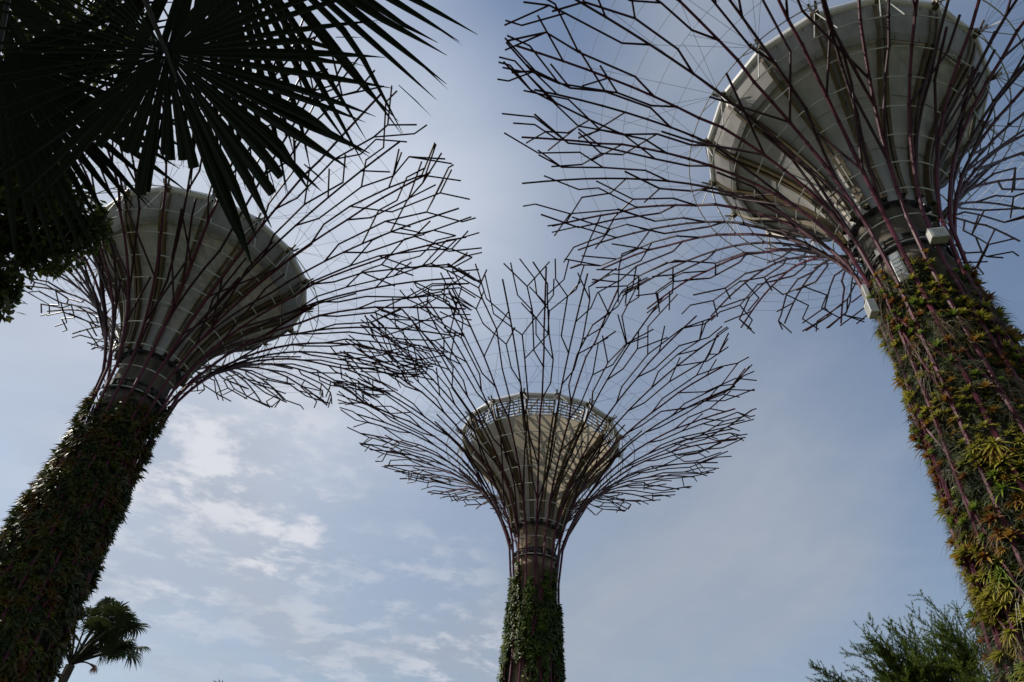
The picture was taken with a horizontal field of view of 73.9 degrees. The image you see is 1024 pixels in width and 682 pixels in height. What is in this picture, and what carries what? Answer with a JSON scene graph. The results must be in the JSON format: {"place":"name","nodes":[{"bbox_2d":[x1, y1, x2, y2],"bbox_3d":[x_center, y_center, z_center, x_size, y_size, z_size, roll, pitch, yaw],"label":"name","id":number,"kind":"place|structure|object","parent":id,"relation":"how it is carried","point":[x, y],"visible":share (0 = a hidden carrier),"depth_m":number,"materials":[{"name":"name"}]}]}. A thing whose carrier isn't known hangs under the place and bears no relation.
{"place":"outdoors","nodes":[
{"label":"outdoors","id":0,"kind":"place"},
{"bbox_2d":[0,0,1023,681],"label":"sky","id":1,"kind":"structure","parent":0,"point":[258,542],"materials":[{"name":"blue"}]},
{"label":"ground","id":2,"kind":"structure","parent":0,"visible":0},
{"bbox_2d":[0,0,146,322],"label":"broadleaf tree","id":3,"kind":"object","parent":2,"relation":"on","point":[28,261],"visible":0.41,"depth_m":7.22,"materials":[{"name":"green plant"}]},
{"bbox_2d":[0,0,477,268],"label":"fan palm","id":4,"kind":"object","parent":2,"relation":"on","point":[124,97],"visible":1,"depth_m":2.48,"materials":[{"name":"green plant"}]},
{"bbox_2d":[333,258,756,681],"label":"supertree","id":5,"kind":"object","parent":2,"relation":"on","point":[538,471],"visible":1,"depth_m":46.10,"materials":[{"name":"metal"}]},
{"label":"pavement","id":6,"kind":"structure","parent":0,"visible":0},
{"bbox_2d":[58,596,151,681],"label":"fan palm","id":7,"kind":"object","parent":6,"relation":"on","point":[109,623],"visible":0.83,"depth_m":29.99,"materials":[{"name":"green plant"}]},
{"bbox_2d":[0,0,481,681],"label":"supertree","id":8,"kind":"object","parent":6,"relation":"on","point":[186,288],"visible":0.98,"depth_m":34.19,"materials":[{"name":"plant"}]},
{"bbox_2d":[497,0,1023,681],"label":"supertree","id":9,"kind":"object","parent":6,"relation":"on","point":[853,130],"visible":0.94,"depth_m":26.51,"materials":[{"name":"plant"}]},
{"bbox_2d":[861,284,881,305],"bbox_3d":[12.708,-1.482,23.949,0.513,1.231,0.360,-11,-45,16],"label":"equipment box","id":10,"kind":"object","parent":9,"relation":"attached to","point":[864,291],"visible":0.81,"depth_m":24.13,"materials":[{"name":"metal"}]},
{"bbox_2d":[864,298,889,321],"bbox_3d":[12.543,-0.896,23.269,0.633,1.231,0.400,-4,-43,9],"label":"equipment box","id":11,"kind":"object","parent":9,"relation":"attached to","point":[871,308],"visible":0.92,"depth_m":23.37,"materials":[{"name":"metal"}]},
{"bbox_2d":[888,251,914,288],"bbox_3d":[13.308,-2.227,23.088,0.473,1.961,0.360,33,-50,-27],"label":"equipment box","id":12,"kind":"object","parent":9,"relation":"attached to","point":[894,258],"visible":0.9,"depth_m":23.18,"materials":[{"name":"metal"}]},
{"bbox_2d":[925,227,949,259],"bbox_3d":[14.435,-3.250,22.985,0.550,1.091,0.693,-6,-44,11],"label":"equipment box","id":13,"kind":"object","parent":9,"relation":"attached to","point":[938,235],"visible":0.94,"depth_m":22.96,"materials":[{"name":"metal"}]},
{"bbox_2d":[950,553,961,561],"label":"bromeliad","id":14,"kind":"object","parent":9,"relation":"attached to","point":[954,556],"visible":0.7,"depth_m":17.71,"materials":[{"name":"green plant"}]},
{"bbox_2d":[949,543,966,558],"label":"bromeliad","id":15,"kind":"object","parent":9,"relation":"attached to","point":[961,550],"visible":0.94,"depth_m":17.43,"materials":[{"name":"green plant"}]},
{"bbox_2d":[952,557,964,574],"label":"bromeliad","id":16,"kind":"object","parent":9,"relation":"attached to","point":[959,562],"visible":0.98,"depth_m":17.55,"materials":[{"name":"green plant"}]},
{"bbox_2d":[955,514,966,532],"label":"bromeliad","id":17,"kind":"object","parent":9,"relation":"attached to","point":[961,521],"visible":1,"depth_m":17.72,"materials":[{"name":"green plant"}]},
{"bbox_2d":[957,534,966,543],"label":"bromeliad","id":18,"kind":"object","parent":9,"relation":"attached to","point":[962,536],"visible":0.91,"depth_m":17.78,"materials":[{"name":"green plant"}]},
{"bbox_2d":[956,471,969,479],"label":"bromeliad","id":19,"kind":"object","parent":9,"relation":"attached to","point":[963,475],"visible":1,"depth_m":18.01,"materials":[{"name":"brown plant"}]},
{"bbox_2d":[958,500,978,516],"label":"bromeliad","id":20,"kind":"object","parent":9,"relation":"attached to","point":[973,506],"visible":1,"depth_m":17.51,"materials":[{"name":"green plant"}]},
{"bbox_2d":[963,542,975,554],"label":"bromeliad","id":21,"kind":"object","parent":9,"relation":"attached to","point":[969,544],"visible":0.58,"depth_m":17.39,"materials":[{"name":"green plant"}]},
{"bbox_2d":[962,573,978,587],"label":"bromeliad","id":22,"kind":"object","parent":9,"relation":"attached to","point":[969,578],"visible":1,"depth_m":17.11,"materials":[{"name":"green plant"}]},
{"bbox_2d":[960,442,986,458],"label":"bromeliad","id":23,"kind":"object","parent":9,"relation":"attached to","point":[971,447],"visible":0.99,"depth_m":18.10,"materials":[{"name":"green plant"}]},
{"bbox_2d":[965,543,984,560],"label":"bromeliad","id":24,"kind":"object","parent":9,"relation":"attached to","point":[972,549],"visible":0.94,"depth_m":17.12,"materials":[{"name":"green plant"}]},
{"bbox_2d":[968,450,983,462],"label":"bromeliad","id":25,"kind":"object","parent":9,"relation":"attached to","point":[977,455],"visible":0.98,"depth_m":17.97,"materials":[{"name":"green plant"}]},
{"bbox_2d":[968,585,983,599],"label":"bromeliad","id":26,"kind":"object","parent":9,"relation":"attached to","point":[975,590],"visible":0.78,"depth_m":16.88,"materials":[{"name":"green plant"}]},
{"bbox_2d":[970,597,981,621],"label":"bromeliad","id":27,"kind":"object","parent":9,"relation":"attached to","point":[975,602],"visible":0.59,"depth_m":16.99,"materials":[{"name":"green plant"}]},
{"bbox_2d":[967,527,987,542],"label":"bromeliad","id":28,"kind":"object","parent":9,"relation":"attached to","point":[972,529],"visible":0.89,"depth_m":17.42,"materials":[{"name":"green plant"}]},
{"bbox_2d":[972,461,985,469],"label":"bromeliad","id":29,"kind":"object","parent":9,"relation":"attached to","point":[975,464],"visible":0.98,"depth_m":17.88,"materials":[{"name":"green plant"}]},
{"bbox_2d":[975,572,985,583],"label":"bromeliad","id":30,"kind":"object","parent":9,"relation":"attached to","point":[980,574],"visible":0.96,"depth_m":16.72,"materials":[{"name":"green plant"}]},
{"bbox_2d":[974,601,988,622],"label":"bromeliad","id":31,"kind":"object","parent":9,"relation":"attached to","point":[982,608],"visible":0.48,"depth_m":16.57,"materials":[{"name":"green plant"}]},
{"bbox_2d":[973,589,991,606],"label":"bromeliad","id":32,"kind":"object","parent":9,"relation":"attached to","point":[981,597],"visible":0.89,"depth_m":16.47,"materials":[{"name":"green plant"}]},
{"bbox_2d":[972,609,992,626],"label":"bromeliad","id":33,"kind":"object","parent":9,"relation":"attached to","point":[983,616],"visible":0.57,"depth_m":16.48,"materials":[{"name":"green plant"}]},
{"bbox_2d":[974,532,990,547],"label":"bromeliad","id":34,"kind":"object","parent":9,"relation":"attached to","point":[982,536],"visible":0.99,"depth_m":17.04,"materials":[{"name":"green plant"}]},
{"bbox_2d":[973,547,995,566],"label":"bromeliad","id":35,"kind":"object","parent":9,"relation":"attached to","point":[981,554],"visible":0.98,"depth_m":16.79,"materials":[{"name":"green plant"}]},
{"bbox_2d":[980,503,996,511],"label":"bromeliad","id":36,"kind":"object","parent":9,"relation":"attached to","point":[989,507],"visible":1,"depth_m":17.08,"materials":[{"name":"brown plant"}]},
{"bbox_2d":[978,510,1003,528],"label":"bromeliad","id":37,"kind":"object","parent":9,"relation":"attached to","point":[989,515],"visible":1,"depth_m":16.82,"materials":[{"name":"brown plant"}]},
{"bbox_2d":[983,585,998,598],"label":"bromeliad","id":38,"kind":"object","parent":9,"relation":"attached to","point":[990,590],"visible":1,"depth_m":16.25,"materials":[{"name":"green plant"}]},
{"bbox_2d":[981,596,1002,613],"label":"bromeliad","id":39,"kind":"object","parent":9,"relation":"attached to","point":[991,601],"visible":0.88,"depth_m":16.21,"materials":[{"name":"green plant"}]},
{"bbox_2d":[984,618,999,631],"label":"bromeliad","id":40,"kind":"object","parent":9,"relation":"attached to","point":[994,621],"visible":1,"depth_m":16.19,"materials":[{"name":"green plant"}]},
{"bbox_2d":[986,648,999,665],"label":"bromeliad","id":41,"kind":"object","parent":9,"relation":"attached to","point":[994,657],"visible":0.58,"depth_m":16.03,"materials":[{"name":"green plant"}]},
{"bbox_2d":[984,469,1004,480],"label":"bromeliad","id":42,"kind":"object","parent":9,"relation":"attached to","point":[992,472],"visible":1,"depth_m":17.45,"materials":[{"name":"green plant"}]},
{"bbox_2d":[985,458,1003,468],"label":"bromeliad","id":43,"kind":"object","parent":9,"relation":"attached to","point":[993,461],"visible":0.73,"depth_m":17.58,"materials":[{"name":"green plant"}]},
{"bbox_2d":[985,575,1004,597],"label":"bromeliad","id":44,"kind":"object","parent":9,"relation":"attached to","point":[995,580],"visible":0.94,"depth_m":16.28,"materials":[{"name":"green plant"}]},
{"bbox_2d":[974,436,1016,457],"bbox_3d":[12.528,2.807,17.622,0.622,0.812,0.934,31,-49,-26],"label":"bromeliad","id":45,"kind":"object","parent":9,"relation":"attached to","point":[990,441],"visible":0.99,"depth_m":17.74,"materials":[{"name":"green plant"}]},
{"bbox_2d":[979,445,1011,464],"bbox_3d":[12.499,2.989,17.587,0.559,0.710,0.825,29,-48,-24],"label":"bromeliad","id":46,"kind":"object","parent":9,"relation":"attached to","point":[994,450],"visible":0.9,"depth_m":17.70,"materials":[{"name":"green plant"}]},
{"bbox_2d":[980,556,1013,588],"bbox_3d":[11.652,5.594,16.419,0.633,0.900,0.841,0,-43,6],"label":"bromeliad","id":47,"kind":"object","parent":9,"relation":"attached to","point":[990,568],"visible":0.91,"depth_m":16.55,"materials":[{"name":"green plant"}]},
{"bbox_2d":[992,650,1008,662],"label":"bromeliad","id":48,"kind":"object","parent":9,"relation":"attached to","point":[1000,653],"visible":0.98,"depth_m":15.80,"materials":[{"name":"green plant"}]},
{"bbox_2d":[990,550,1012,563],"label":"bromeliad","id":49,"kind":"object","parent":9,"relation":"attached to","point":[996,557],"visible":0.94,"depth_m":16.47,"materials":[{"name":"green plant"}]},
{"bbox_2d":[993,546,1009,555],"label":"bromeliad","id":50,"kind":"object","parent":9,"relation":"attached to","point":[1000,549],"visible":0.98,"depth_m":16.41,"materials":[{"name":"plant"}]},
{"bbox_2d":[989,598,1014,617],"bbox_3d":[11.403,6.223,15.830,0.554,0.515,0.665,1,-43,4],"label":"bromeliad","id":51,"kind":"object","parent":9,"relation":"attached to","point":[1002,603],"visible":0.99,"depth_m":15.93,"materials":[{"name":"green plant"}]},
{"bbox_2d":[985,524,1019,549],"bbox_3d":[11.826,4.759,16.435,0.539,0.770,0.904,21,-45,-16],"label":"bromeliad","id":52,"kind":"object","parent":9,"relation":"attached to","point":[997,529],"visible":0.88,"depth_m":16.60,"materials":[{"name":"brown plant"}]},
{"bbox_2d":[995,474,1010,481],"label":"bromeliad","id":53,"kind":"object","parent":9,"relation":"attached to","point":[1003,477],"visible":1,"depth_m":17.20,"materials":[{"name":"plant"}]},
{"bbox_2d":[990,566,1017,590],"bbox_3d":[11.641,5.653,16.136,0.499,0.710,0.664,4,-43,1],"label":"bromeliad","id":54,"kind":"object","parent":9,"relation":"attached to","point":[1000,572],"visible":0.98,"depth_m":16.24,"materials":[{"name":"green plant"}]},
{"bbox_2d":[991,450,1018,467],"bbox_3d":[12.521,3.008,17.370,0.464,0.605,0.836,20,-45,-16],"label":"bromeliad","id":55,"kind":"object","parent":9,"relation":"attached to","point":[1003,459],"visible":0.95,"depth_m":17.39,"materials":[{"name":"green plant"}]},
{"bbox_2d":[995,584,1016,602],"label":"bromeliad","id":56,"kind":"object","parent":9,"relation":"attached to","point":[1005,588],"visible":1,"depth_m":15.96,"materials":[{"name":"green plant"}]},
{"bbox_2d":[989,480,1023,505],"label":"bromeliad","id":57,"kind":"object","parent":9,"relation":"attached to","point":[999,486],"visible":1,"depth_m":17.07,"materials":[{"name":"green plant"}]},
{"bbox_2d":[994,526,1023,541],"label":"bromeliad","id":58,"kind":"object","parent":9,"relation":"attached to","point":[1009,532],"visible":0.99,"depth_m":16.30,"materials":[{"name":"brown plant"}]},
{"bbox_2d":[999,577,1019,589],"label":"bromeliad","id":59,"kind":"object","parent":9,"relation":"attached to","point":[1009,581],"visible":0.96,"depth_m":16.07,"materials":[{"name":"green plant"}]},
{"bbox_2d":[999,627,1020,650],"bbox_3d":[11.331,6.775,15.464,0.414,0.544,0.618,2,-43,3],"label":"bromeliad","id":60,"kind":"object","parent":9,"relation":"attached to","point":[1008,631],"visible":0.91,"depth_m":15.57,"materials":[{"name":"green plant"}]},
{"bbox_2d":[1003,594,1016,603],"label":"bromeliad","id":61,"kind":"object","parent":9,"relation":"attached to","point":[1009,597],"visible":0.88,"depth_m":15.82,"materials":[{"name":"green plant"}]},
{"bbox_2d":[1002,490,1023,509],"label":"bromeliad","id":62,"kind":"object","parent":9,"relation":"attached to","point":[1014,495],"visible":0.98,"depth_m":16.79,"materials":[{"name":"plant"}]},
{"bbox_2d":[1007,673,1018,681],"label":"bromeliad","id":63,"kind":"object","parent":9,"relation":"attached to","point":[1012,677],"visible":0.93,"depth_m":15.40,"materials":[{"name":"green plant"}]},
{"bbox_2d":[1005,473,1023,482],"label":"bromeliad","id":64,"kind":"object","parent":9,"relation":"attached to","point":[1014,476],"visible":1,"depth_m":17.02,"materials":[{"name":"green plant"}]},
{"bbox_2d":[1008,612,1021,623],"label":"bromeliad","id":65,"kind":"object","parent":9,"relation":"attached to","point":[1012,614],"visible":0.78,"depth_m":15.63,"materials":[{"name":"green plant"}]},
{"bbox_2d":[1009,640,1023,654],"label":"bromeliad","id":66,"kind":"object","parent":9,"relation":"attached to","point":[1013,645],"visible":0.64,"depth_m":15.43,"materials":[{"name":"green plant"}]},
{"bbox_2d":[1010,457,1023,469],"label":"bromeliad","id":67,"kind":"object","parent":9,"relation":"attached to","point":[1019,462],"visible":0.99,"depth_m":17.14,"materials":[{"name":"green plant"}]},
{"bbox_2d":[1011,660,1023,681],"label":"bromeliad","id":68,"kind":"object","parent":9,"relation":"attached to","point":[1021,665],"visible":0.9,"depth_m":15.17,"materials":[{"name":"green plant"}]},
{"bbox_2d":[1012,436,1023,445],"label":"bromeliad","id":69,"kind":"object","parent":9,"relation":"attached to","point":[1018,439],"visible":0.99,"depth_m":17.51,"materials":[{"name":"green plant"}]},
{"bbox_2d":[1014,600,1023,621],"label":"bromeliad","id":70,"kind":"object","parent":9,"relation":"attached to","point":[1021,608],"visible":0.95,"depth_m":15.47,"materials":[{"name":"green plant"}]},
{"bbox_2d":[1014,663,1023,681],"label":"bromeliad","id":71,"kind":"object","parent":9,"relation":"attached to","point":[1020,672],"visible":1,"depth_m":14.97,"materials":[{"name":"green plant"}]},
{"bbox_2d":[1015,493,1023,511],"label":"bromeliad","id":72,"kind":"object","parent":9,"relation":"attached to","point":[1022,497],"visible":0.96,"depth_m":16.61,"materials":[{"name":"brown plant"}]},
{"bbox_2d":[1015,510,1023,519],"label":"bromeliad","id":73,"kind":"object","parent":9,"relation":"attached to","point":[1022,516],"visible":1,"depth_m":16.40,"materials":[{"name":"brown plant"}]},
{"bbox_2d":[807,583,994,681],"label":"feathery tree","id":74,"kind":"object","parent":6,"relation":"on","point":[962,665],"visible":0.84,"depth_m":20.66,"materials":[{"name":"green plant"}]}
]}

